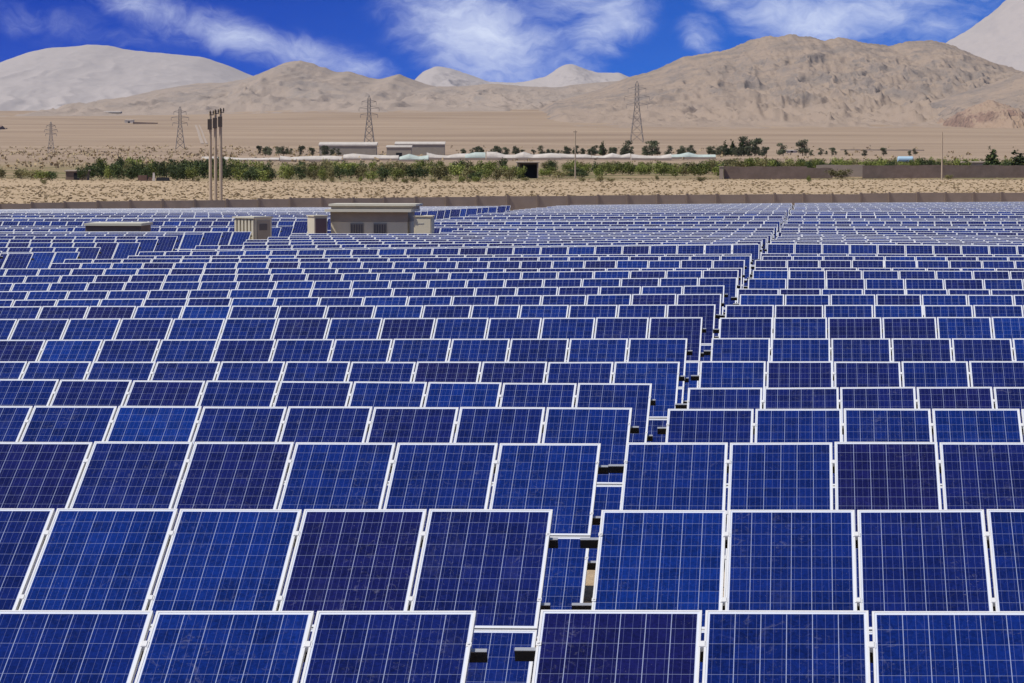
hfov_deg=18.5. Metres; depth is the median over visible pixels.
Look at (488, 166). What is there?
shrub
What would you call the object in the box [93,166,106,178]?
shrub
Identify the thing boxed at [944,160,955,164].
shrub
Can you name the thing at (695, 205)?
solar table
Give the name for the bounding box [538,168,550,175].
shrub
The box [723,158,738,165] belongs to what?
shrub
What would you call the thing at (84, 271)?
solar table
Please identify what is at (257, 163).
shrub
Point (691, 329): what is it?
solar table
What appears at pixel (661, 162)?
shrub
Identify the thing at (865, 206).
solar table
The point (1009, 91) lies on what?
mountain
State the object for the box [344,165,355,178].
shrub
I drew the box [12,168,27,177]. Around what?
shrub
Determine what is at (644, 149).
tree
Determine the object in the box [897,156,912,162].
water tank
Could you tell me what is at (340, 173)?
shrub
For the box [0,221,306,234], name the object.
solar table
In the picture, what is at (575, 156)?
utility pole
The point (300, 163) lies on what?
shrub
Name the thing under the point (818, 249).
solar table
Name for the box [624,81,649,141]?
power pylon
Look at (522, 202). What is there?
perimeter wall
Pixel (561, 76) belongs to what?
mountain
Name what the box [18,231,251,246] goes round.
solar table
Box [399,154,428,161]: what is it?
polytunnel
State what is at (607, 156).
polytunnel
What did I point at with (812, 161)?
shrub
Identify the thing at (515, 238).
solar table
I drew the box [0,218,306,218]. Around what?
solar table
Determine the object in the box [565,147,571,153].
tree
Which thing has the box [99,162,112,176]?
shrub
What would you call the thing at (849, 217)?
solar table
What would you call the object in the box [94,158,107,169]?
shrub
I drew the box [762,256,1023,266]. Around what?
solar table
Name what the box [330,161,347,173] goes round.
shrub
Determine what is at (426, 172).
shrub
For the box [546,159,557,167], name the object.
shrub
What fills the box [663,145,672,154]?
tree
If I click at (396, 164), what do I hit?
shrub
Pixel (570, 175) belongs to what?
shrub
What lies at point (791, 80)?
mountain
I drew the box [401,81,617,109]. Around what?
mountain
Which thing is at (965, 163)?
shrub
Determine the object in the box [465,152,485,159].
polytunnel
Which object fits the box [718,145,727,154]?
tree
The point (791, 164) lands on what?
shrub
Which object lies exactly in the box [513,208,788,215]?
solar table
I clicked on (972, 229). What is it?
solar table
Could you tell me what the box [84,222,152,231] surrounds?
transformer cabin
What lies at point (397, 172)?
shrub
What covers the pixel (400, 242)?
solar table
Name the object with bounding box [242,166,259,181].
shrub
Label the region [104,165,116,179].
shrub
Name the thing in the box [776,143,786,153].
tree
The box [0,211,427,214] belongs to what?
solar table
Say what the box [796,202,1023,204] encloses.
solar table
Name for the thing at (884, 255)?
solar table
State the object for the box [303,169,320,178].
shrub
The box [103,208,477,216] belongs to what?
solar table
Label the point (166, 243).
solar table
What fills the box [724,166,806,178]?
mud wall
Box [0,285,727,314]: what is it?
solar table
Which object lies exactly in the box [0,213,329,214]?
solar table
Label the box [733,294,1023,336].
solar table
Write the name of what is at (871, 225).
solar table
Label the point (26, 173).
shrub
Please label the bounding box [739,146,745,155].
tree
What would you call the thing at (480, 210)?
solar table
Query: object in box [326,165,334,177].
shrub
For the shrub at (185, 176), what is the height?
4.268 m
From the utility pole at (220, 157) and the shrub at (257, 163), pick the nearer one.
the utility pole at (220, 157)
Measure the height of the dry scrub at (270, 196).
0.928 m
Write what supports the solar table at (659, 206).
on the ground
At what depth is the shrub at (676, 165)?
907.86 m
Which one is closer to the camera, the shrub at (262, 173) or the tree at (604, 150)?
the shrub at (262, 173)
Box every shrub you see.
[0,168,6,177]
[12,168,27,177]
[19,169,36,178]
[33,169,50,179]
[44,171,58,179]
[75,164,89,179]
[89,163,97,178]
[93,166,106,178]
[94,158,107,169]
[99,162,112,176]
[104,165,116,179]
[108,163,127,178]
[112,157,123,165]
[122,161,131,177]
[123,156,144,169]
[124,165,139,178]
[129,161,145,173]
[139,164,151,177]
[145,160,159,174]
[145,165,159,176]
[154,161,167,176]
[166,163,177,178]
[170,163,184,179]
[175,159,191,169]
[180,164,197,179]
[185,166,199,179]
[191,159,203,176]
[196,162,208,178]
[205,159,218,175]
[207,168,218,179]
[217,155,228,168]
[217,162,226,177]
[223,163,235,179]
[226,158,239,169]
[230,163,243,178]
[230,166,248,181]
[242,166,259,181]
[243,163,255,172]
[248,160,263,169]
[254,169,270,181]
[262,159,272,171]
[263,168,277,181]
[276,162,288,178]
[282,164,294,179]
[293,160,305,169]
[293,167,306,178]
[296,164,306,174]
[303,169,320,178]
[306,161,317,172]
[307,165,318,172]
[316,162,331,173]
[316,166,327,181]
[319,159,333,165]
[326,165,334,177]
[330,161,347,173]
[334,165,346,179]
[342,163,355,174]
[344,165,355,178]
[354,165,367,178]
[359,165,371,173]
[364,170,377,181]
[368,159,378,170]
[372,165,382,175]
[376,165,390,179]
[378,161,391,170]
[388,168,404,178]
[391,161,405,169]
[398,162,410,178]
[405,165,423,178]
[408,177,419,181]
[410,160,422,172]
[416,165,429,178]
[418,158,433,166]
[430,160,443,166]
[430,164,449,179]
[447,162,466,178]
[459,176,465,182]
[460,167,475,178]
[463,160,473,169]
[467,169,483,180]
[469,165,485,175]
[471,176,478,182]
[476,161,483,169]
[481,167,493,179]
[483,163,495,171]
[491,166,501,179]
[493,165,509,170]
[497,157,507,167]
[498,167,516,179]
[511,165,526,178]
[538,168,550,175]
[541,161,557,168]
[545,166,557,176]
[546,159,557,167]
[550,170,572,178]
[561,163,573,170]
[564,167,578,176]
[566,160,577,169]
[572,168,588,176]
[574,162,592,173]
[592,161,601,171]
[593,165,604,176]
[595,175,603,181]
[599,161,614,174]
[609,164,619,174]
[615,162,630,174]
[623,161,635,174]
[634,164,648,174]
[645,164,652,173]
[650,163,667,174]
[656,160,668,167]
[656,164,671,174]
[667,164,684,176]
[672,162,685,170]
[677,167,690,175]
[687,165,707,176]
[695,177,705,180]
[699,160,712,173]
[708,159,716,172]
[712,164,723,175]
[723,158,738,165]
[734,159,749,166]
[742,157,761,166]
[754,157,770,166]
[767,158,776,165]
[771,157,781,165]
[771,160,788,165]
[784,160,798,165]
[796,158,805,165]
[800,158,812,167]
[808,159,817,167]
[824,168,852,177]
[830,156,844,164]
[840,159,851,164]
[845,158,857,164]
[860,158,874,164]
[875,157,888,165]
[884,161,896,164]
[886,157,898,164]
[905,159,920,165]
[917,156,927,164]
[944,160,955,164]
[951,157,960,164]
[961,160,971,164]
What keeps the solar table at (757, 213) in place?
on the ground
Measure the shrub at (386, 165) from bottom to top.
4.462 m
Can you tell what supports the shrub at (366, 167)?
on the ground
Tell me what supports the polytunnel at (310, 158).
on the ground
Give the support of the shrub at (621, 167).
on the ground
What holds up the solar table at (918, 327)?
on the ground
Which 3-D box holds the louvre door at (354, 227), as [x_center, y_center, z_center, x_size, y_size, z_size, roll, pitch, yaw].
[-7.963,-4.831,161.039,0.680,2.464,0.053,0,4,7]
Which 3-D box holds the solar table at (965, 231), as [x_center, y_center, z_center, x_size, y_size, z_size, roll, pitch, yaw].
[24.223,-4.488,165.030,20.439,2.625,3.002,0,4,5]
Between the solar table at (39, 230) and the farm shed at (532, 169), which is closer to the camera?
the solar table at (39, 230)
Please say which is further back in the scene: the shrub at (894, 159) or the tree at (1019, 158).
the shrub at (894, 159)
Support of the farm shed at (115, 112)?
on the ground
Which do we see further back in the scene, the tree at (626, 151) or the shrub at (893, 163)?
the tree at (626, 151)
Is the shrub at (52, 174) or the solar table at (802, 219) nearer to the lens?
the solar table at (802, 219)
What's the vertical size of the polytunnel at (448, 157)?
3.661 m
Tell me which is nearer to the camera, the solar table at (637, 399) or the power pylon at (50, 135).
the solar table at (637, 399)
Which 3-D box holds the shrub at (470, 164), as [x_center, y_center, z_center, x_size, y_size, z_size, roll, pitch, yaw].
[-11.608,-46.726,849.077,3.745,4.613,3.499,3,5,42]
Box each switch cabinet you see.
[306,215,328,234]
[413,215,434,233]
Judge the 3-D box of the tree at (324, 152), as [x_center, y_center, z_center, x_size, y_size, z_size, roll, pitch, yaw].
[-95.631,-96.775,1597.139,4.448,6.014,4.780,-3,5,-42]
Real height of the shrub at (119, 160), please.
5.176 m
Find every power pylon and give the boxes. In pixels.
[44,122,57,152]
[171,107,188,148]
[360,96,377,141]
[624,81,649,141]
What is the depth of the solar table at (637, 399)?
42.31 m
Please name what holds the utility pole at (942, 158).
on the ground
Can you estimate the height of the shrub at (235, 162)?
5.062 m
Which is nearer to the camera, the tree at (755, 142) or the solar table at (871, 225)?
the solar table at (871, 225)
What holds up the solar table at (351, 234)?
on the ground
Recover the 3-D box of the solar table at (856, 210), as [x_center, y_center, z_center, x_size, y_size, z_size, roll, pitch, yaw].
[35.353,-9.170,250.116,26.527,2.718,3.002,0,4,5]
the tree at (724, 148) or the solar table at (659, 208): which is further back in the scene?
the tree at (724, 148)
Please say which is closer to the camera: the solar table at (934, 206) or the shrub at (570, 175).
the solar table at (934, 206)
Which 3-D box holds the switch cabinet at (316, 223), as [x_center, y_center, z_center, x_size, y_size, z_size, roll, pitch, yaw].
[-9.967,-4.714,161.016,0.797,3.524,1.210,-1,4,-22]
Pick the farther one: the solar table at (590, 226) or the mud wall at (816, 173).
the mud wall at (816, 173)
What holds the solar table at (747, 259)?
on the ground
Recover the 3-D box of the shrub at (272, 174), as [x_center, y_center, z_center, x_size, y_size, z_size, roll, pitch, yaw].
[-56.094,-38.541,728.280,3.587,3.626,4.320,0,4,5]
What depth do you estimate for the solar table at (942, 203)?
302.47 m
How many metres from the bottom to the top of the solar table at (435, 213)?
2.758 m
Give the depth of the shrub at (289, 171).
758.84 m
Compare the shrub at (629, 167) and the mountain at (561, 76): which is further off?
the mountain at (561, 76)
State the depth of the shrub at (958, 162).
909.08 m
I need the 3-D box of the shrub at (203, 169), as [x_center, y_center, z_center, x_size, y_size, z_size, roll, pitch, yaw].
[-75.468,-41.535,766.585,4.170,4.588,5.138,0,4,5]
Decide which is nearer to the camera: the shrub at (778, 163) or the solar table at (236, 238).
the solar table at (236, 238)
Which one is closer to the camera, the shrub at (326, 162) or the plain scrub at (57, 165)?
the shrub at (326, 162)
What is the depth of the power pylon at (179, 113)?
2164.05 m
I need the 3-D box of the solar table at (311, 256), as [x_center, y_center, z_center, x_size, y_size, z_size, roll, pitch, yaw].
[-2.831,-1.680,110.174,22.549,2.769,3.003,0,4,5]
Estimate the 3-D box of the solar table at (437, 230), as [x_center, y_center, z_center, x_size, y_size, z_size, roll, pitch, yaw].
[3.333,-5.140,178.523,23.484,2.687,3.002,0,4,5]
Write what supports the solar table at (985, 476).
on the ground
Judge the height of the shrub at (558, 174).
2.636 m
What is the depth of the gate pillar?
787.39 m
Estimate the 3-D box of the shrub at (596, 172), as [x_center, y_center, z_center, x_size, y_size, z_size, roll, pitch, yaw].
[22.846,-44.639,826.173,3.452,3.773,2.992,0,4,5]
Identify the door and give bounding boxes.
[257,220,269,239]
[350,223,363,232]
[373,223,386,233]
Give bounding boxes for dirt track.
[195,125,203,143]
[198,125,207,143]
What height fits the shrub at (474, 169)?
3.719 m
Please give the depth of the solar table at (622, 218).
225.89 m
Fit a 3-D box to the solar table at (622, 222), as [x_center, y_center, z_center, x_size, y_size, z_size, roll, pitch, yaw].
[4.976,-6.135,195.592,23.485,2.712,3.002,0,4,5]
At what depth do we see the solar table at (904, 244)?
121.27 m
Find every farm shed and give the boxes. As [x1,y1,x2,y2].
[65,170,90,179]
[104,111,121,113]
[319,142,377,155]
[386,145,411,156]
[395,142,445,154]
[516,161,539,177]
[786,150,797,152]
[960,161,984,164]
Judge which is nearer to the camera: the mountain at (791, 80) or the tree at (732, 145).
the tree at (732, 145)
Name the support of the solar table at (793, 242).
on the ground
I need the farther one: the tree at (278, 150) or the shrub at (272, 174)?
the tree at (278, 150)
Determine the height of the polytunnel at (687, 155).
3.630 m
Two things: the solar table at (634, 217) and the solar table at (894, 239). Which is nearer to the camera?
the solar table at (894, 239)
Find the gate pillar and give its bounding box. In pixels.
[719,166,723,178]
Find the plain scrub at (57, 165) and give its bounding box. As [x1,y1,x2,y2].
[0,144,1010,168]
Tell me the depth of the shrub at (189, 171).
734.57 m
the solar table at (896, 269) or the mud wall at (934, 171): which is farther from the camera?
the mud wall at (934, 171)
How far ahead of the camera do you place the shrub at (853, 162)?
906.90 m
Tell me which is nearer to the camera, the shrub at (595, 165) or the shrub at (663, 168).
the shrub at (663, 168)
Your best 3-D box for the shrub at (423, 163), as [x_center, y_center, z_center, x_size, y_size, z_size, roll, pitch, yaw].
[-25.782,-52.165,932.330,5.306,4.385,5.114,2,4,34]
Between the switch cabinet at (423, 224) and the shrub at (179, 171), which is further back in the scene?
the shrub at (179, 171)
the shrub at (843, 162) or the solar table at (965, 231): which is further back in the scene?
the shrub at (843, 162)
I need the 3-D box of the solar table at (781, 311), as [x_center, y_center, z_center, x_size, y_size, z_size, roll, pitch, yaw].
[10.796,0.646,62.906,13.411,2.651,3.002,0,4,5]
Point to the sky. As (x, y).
(512, 41)
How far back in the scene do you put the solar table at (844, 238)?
144.03 m
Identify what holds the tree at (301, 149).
on the ground
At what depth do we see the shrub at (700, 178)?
699.27 m
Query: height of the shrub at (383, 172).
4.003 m
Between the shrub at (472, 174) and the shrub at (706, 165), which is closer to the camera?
the shrub at (472, 174)
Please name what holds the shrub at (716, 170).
on the ground
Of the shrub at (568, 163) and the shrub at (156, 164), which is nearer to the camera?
the shrub at (156, 164)
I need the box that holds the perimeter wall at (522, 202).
[0,192,1023,210]
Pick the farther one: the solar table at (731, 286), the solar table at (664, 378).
the solar table at (731, 286)
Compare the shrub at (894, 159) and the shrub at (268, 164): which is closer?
the shrub at (268, 164)
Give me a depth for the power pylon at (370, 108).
2468.15 m
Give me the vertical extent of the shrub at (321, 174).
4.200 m
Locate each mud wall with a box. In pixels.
[133,122,157,123]
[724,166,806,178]
[807,168,832,177]
[816,165,861,176]
[840,149,923,150]
[862,165,1023,178]
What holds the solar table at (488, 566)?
on the ground
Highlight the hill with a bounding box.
[937,100,1023,127]
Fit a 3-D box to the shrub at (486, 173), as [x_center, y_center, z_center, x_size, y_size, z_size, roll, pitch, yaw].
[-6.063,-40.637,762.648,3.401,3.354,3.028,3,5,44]
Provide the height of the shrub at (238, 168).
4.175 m
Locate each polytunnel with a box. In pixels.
[224,157,279,160]
[280,156,342,161]
[343,154,398,160]
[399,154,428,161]
[427,153,467,159]
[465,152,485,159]
[486,152,560,159]
[559,153,630,159]
[631,154,671,160]
[671,152,715,158]
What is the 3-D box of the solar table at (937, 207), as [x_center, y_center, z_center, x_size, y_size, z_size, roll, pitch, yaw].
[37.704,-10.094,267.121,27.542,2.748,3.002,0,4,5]
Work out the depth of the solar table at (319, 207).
308.56 m
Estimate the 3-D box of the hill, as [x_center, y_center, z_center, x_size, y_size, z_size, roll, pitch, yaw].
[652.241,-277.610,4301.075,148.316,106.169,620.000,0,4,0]
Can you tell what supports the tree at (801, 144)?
on the ground
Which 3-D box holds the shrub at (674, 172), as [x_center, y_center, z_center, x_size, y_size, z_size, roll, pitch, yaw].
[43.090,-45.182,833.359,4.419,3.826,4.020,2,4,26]
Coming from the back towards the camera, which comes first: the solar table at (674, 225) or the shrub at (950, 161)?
the shrub at (950, 161)
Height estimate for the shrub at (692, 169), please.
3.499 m
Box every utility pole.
[208,111,213,199]
[213,109,218,199]
[218,108,223,199]
[574,130,575,178]
[941,132,942,179]
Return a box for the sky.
[0,0,1004,82]
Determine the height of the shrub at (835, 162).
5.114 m
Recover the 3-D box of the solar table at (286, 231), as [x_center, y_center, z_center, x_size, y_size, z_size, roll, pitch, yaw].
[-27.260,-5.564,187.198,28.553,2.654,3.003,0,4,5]
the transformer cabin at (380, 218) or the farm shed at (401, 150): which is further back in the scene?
the farm shed at (401, 150)
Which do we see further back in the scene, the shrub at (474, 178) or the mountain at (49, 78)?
the mountain at (49, 78)
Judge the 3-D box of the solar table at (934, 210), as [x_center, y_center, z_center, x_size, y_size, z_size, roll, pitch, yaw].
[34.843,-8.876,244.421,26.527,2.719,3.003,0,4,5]
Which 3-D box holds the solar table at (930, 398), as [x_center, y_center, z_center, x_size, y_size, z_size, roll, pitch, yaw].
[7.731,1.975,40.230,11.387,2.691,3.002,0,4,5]
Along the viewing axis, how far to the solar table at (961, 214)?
228.94 m
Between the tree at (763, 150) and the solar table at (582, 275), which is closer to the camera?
the solar table at (582, 275)
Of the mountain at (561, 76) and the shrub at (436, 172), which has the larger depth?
the mountain at (561, 76)
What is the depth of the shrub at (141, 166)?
808.39 m
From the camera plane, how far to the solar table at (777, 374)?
47.29 m
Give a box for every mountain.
[0,45,251,110]
[15,60,511,115]
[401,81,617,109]
[415,64,627,86]
[539,34,1022,128]
[930,72,1023,119]
[946,0,1023,71]
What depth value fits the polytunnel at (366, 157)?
1372.58 m
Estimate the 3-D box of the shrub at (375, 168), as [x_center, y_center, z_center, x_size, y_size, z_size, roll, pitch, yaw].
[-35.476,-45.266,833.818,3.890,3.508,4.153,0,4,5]
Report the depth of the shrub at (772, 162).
921.07 m
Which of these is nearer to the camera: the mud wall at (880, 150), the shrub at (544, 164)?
the shrub at (544, 164)
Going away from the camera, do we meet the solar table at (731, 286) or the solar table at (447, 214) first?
the solar table at (731, 286)
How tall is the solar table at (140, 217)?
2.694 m
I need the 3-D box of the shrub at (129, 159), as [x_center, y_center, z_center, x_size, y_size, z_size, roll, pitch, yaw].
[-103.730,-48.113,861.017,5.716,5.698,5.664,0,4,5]
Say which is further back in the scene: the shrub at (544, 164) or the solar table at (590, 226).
the shrub at (544, 164)
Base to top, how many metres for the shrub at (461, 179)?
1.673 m
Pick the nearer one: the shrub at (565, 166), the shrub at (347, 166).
the shrub at (347, 166)
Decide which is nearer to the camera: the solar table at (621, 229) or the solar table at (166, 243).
the solar table at (166, 243)
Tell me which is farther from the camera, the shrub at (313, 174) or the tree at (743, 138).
the tree at (743, 138)
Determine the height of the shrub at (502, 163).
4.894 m
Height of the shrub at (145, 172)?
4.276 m
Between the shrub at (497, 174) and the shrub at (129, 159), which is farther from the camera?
the shrub at (129, 159)
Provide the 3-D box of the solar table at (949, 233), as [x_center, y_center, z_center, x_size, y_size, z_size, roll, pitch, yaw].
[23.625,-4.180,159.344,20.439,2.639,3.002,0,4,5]
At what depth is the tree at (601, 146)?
1596.62 m
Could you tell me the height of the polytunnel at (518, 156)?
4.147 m
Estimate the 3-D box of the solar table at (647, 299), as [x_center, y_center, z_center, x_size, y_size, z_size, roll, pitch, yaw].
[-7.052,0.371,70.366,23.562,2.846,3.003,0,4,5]
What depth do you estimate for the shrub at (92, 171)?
756.12 m
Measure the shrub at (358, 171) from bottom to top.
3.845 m
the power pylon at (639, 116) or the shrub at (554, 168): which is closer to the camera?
the shrub at (554, 168)
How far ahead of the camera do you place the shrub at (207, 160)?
811.44 m
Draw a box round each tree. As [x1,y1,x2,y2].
[262,146,268,155]
[275,146,280,154]
[279,145,288,154]
[297,146,305,155]
[319,145,328,155]
[537,145,546,153]
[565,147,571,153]
[598,143,606,155]
[600,147,607,155]
[620,140,632,152]
[622,145,631,153]
[642,145,651,155]
[645,140,659,155]
[647,145,655,154]
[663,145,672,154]
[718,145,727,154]
[723,140,729,155]
[728,139,735,155]
[738,136,753,155]
[738,140,746,154]
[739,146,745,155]
[746,138,762,155]
[762,146,767,154]
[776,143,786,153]
[794,139,809,155]
[983,146,1001,164]
[1004,150,1023,165]
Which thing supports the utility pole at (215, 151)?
on the ground
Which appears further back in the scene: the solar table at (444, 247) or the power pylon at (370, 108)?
the power pylon at (370, 108)
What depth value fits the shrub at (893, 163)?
878.57 m
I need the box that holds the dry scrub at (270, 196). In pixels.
[0,176,1023,203]
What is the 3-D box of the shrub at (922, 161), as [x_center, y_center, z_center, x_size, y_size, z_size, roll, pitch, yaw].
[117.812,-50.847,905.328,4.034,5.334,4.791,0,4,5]
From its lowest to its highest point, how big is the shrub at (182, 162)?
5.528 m
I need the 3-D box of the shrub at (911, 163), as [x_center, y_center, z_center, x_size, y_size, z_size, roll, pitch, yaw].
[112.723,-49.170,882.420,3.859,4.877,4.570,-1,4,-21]
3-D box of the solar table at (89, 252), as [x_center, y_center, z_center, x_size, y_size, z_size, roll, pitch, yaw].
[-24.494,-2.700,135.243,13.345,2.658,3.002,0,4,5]
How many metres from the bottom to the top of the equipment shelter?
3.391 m
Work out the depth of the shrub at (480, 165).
887.06 m
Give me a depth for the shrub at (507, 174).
746.85 m
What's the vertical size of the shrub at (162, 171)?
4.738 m
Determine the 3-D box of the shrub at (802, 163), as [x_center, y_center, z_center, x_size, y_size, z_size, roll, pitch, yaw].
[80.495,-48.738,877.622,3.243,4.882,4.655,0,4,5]
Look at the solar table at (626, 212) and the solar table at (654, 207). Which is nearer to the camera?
the solar table at (626, 212)
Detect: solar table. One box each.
[0,207,489,212]
[0,209,461,218]
[0,210,445,220]
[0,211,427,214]
[0,212,329,214]
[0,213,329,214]
[0,215,329,217]
[0,217,329,218]
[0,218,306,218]
[0,218,327,225]
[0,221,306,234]
[0,226,294,236]
[0,227,281,242]
[0,229,66,231]
[0,232,222,244]
[0,234,204,250]
[0,236,177,251]
[0,239,158,255]
[0,242,140,258]
[0,247,100,262]
[0,253,33,268]
[0,268,744,288]
[0,270,740,301]
[0,277,739,311]
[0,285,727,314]
[0,294,723,335]
[0,304,719,387]
[0,317,705,400]
[0,338,692,402]
[0,361,684,442]
[0,379,655,442]
[0,406,638,560]
[0,441,608,640]
[0,508,557,682]
[0,610,487,682]
[2,252,79,268]
[8,208,482,213]
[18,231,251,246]
[25,209,467,216]
[32,212,421,214]
[49,260,746,288]
[59,218,330,233]
[63,256,752,285]
[77,209,451,218]
[95,211,438,220]
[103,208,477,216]
[115,207,497,212]
[127,254,753,273]
[138,244,761,271]
[191,243,757,257]
[195,241,762,258]
[243,240,763,252]
[246,238,766,252]
[261,206,497,212]
[268,237,769,242]
[289,235,772,240]
[308,233,773,238]
[420,206,506,212]
[434,221,731,223]
[434,221,780,231]
[434,224,778,227]
[434,226,778,235]
[434,227,777,238]
[435,220,782,229]
[439,232,772,236]
[441,218,783,226]
[450,216,783,219]
[452,230,774,237]
[464,228,775,239]
[469,214,785,223]
[477,212,786,223]
[478,215,784,223]
[504,211,786,213]
[506,209,787,218]
[511,210,786,218]
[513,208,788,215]
[514,610,1023,682]
[517,212,786,214]
[519,208,789,215]
[531,206,790,208]
[547,205,790,209]
[552,204,792,209]
[552,205,789,207]
[553,206,778,208]
[555,207,789,211]
[566,204,739,205]
[572,509,1023,682]
[576,203,791,205]
[608,442,1023,597]
[657,408,1023,571]
[675,387,1023,442]
[691,361,1023,399]
[704,338,1023,387]
[710,317,1023,361]
[718,305,1023,338]
[731,289,1023,303]
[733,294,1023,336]
[743,278,1023,294]
[747,270,1023,286]
[750,267,1023,285]
[751,260,1023,270]
[757,253,1023,260]
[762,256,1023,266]
[763,243,1023,255]
[764,244,1023,255]
[770,240,1023,244]
[771,241,1023,245]
[776,232,1023,236]
[776,238,1023,242]
[777,237,1023,241]
[779,228,1023,231]
[780,230,1023,233]
[781,224,1023,227]
[781,234,1023,238]
[781,235,1023,239]
[784,227,1023,230]
[785,226,1023,226]
[786,216,1023,219]
[787,219,1023,220]
[787,221,1023,225]
[789,209,1023,212]
[789,210,1023,213]
[789,211,1023,214]
[790,215,1023,217]
[790,218,1023,220]
[791,213,1023,215]
[792,204,1023,207]
[793,205,1023,208]
[793,206,1023,209]
[793,212,1023,214]
[794,208,1017,209]
[794,208,1023,210]
[795,202,1003,204]
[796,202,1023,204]
[796,206,957,206]
[797,203,1023,204]
[806,207,1023,208]
[817,204,1013,204]
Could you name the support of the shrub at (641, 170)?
on the ground
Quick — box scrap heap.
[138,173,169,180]
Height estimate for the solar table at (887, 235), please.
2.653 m
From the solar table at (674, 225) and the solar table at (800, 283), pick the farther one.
the solar table at (674, 225)
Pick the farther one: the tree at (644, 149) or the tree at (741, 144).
the tree at (741, 144)
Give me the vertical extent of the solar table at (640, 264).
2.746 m
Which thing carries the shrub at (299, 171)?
on the ground
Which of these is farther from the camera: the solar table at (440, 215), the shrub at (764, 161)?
the shrub at (764, 161)
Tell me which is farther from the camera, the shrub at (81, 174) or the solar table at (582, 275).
the shrub at (81, 174)
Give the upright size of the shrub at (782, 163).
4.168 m
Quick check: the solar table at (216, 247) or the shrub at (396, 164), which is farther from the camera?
the shrub at (396, 164)
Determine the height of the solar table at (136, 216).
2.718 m
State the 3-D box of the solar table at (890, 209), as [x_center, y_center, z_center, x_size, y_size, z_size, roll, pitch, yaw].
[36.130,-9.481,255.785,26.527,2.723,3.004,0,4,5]
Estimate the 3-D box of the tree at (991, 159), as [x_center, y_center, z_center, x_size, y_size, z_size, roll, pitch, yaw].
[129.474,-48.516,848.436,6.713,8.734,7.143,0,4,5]
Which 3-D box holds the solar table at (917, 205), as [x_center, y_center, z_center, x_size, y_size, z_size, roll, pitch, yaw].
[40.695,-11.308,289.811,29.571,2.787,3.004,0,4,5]
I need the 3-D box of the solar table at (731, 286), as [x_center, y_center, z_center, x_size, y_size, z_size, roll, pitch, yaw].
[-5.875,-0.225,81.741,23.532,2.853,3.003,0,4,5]
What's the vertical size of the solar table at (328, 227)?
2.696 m
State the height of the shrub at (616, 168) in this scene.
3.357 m
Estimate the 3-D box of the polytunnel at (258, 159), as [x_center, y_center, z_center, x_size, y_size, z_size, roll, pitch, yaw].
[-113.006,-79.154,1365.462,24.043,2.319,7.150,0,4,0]
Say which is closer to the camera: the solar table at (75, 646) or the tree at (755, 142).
the solar table at (75, 646)
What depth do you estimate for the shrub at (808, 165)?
911.62 m
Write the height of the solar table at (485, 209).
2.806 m
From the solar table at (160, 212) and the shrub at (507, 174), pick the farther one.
the shrub at (507, 174)
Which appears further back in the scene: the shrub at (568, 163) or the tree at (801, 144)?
the tree at (801, 144)
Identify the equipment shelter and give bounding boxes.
[232,216,272,239]
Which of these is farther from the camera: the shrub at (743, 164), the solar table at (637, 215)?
the shrub at (743, 164)
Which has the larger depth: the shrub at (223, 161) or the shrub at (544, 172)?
the shrub at (223, 161)
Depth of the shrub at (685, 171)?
846.87 m
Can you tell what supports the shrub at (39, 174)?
on the ground
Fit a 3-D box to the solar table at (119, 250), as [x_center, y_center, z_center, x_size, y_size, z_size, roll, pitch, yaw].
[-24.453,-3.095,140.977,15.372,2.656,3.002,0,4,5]
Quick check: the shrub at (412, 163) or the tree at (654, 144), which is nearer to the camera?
the shrub at (412, 163)
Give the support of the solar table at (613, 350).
on the ground
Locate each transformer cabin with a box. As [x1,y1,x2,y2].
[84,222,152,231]
[325,203,422,233]
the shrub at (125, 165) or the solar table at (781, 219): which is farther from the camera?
the shrub at (125, 165)
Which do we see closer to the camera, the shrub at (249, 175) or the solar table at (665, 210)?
the solar table at (665, 210)
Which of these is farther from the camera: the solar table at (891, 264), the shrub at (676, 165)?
the shrub at (676, 165)
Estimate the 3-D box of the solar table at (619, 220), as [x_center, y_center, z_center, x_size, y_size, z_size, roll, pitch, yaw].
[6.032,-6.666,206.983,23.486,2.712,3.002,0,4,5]
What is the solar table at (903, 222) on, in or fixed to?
on the ground
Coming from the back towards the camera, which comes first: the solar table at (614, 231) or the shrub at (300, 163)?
the shrub at (300, 163)
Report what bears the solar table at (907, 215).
on the ground
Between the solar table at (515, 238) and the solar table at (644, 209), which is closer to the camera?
the solar table at (515, 238)
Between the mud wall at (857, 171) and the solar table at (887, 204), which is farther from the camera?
the mud wall at (857, 171)
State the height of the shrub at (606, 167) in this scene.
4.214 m
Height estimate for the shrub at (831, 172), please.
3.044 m
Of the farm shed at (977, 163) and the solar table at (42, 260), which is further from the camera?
the farm shed at (977, 163)
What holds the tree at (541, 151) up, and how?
on the ground
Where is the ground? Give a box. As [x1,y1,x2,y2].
[0,110,1023,682]
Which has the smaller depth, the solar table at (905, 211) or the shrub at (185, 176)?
the solar table at (905, 211)
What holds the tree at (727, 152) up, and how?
on the ground
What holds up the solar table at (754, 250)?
on the ground
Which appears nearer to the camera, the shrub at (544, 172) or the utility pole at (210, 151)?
the utility pole at (210, 151)
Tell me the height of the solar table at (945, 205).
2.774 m
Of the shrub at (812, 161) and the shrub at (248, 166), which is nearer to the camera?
the shrub at (248, 166)
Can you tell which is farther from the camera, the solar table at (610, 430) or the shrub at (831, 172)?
the shrub at (831, 172)

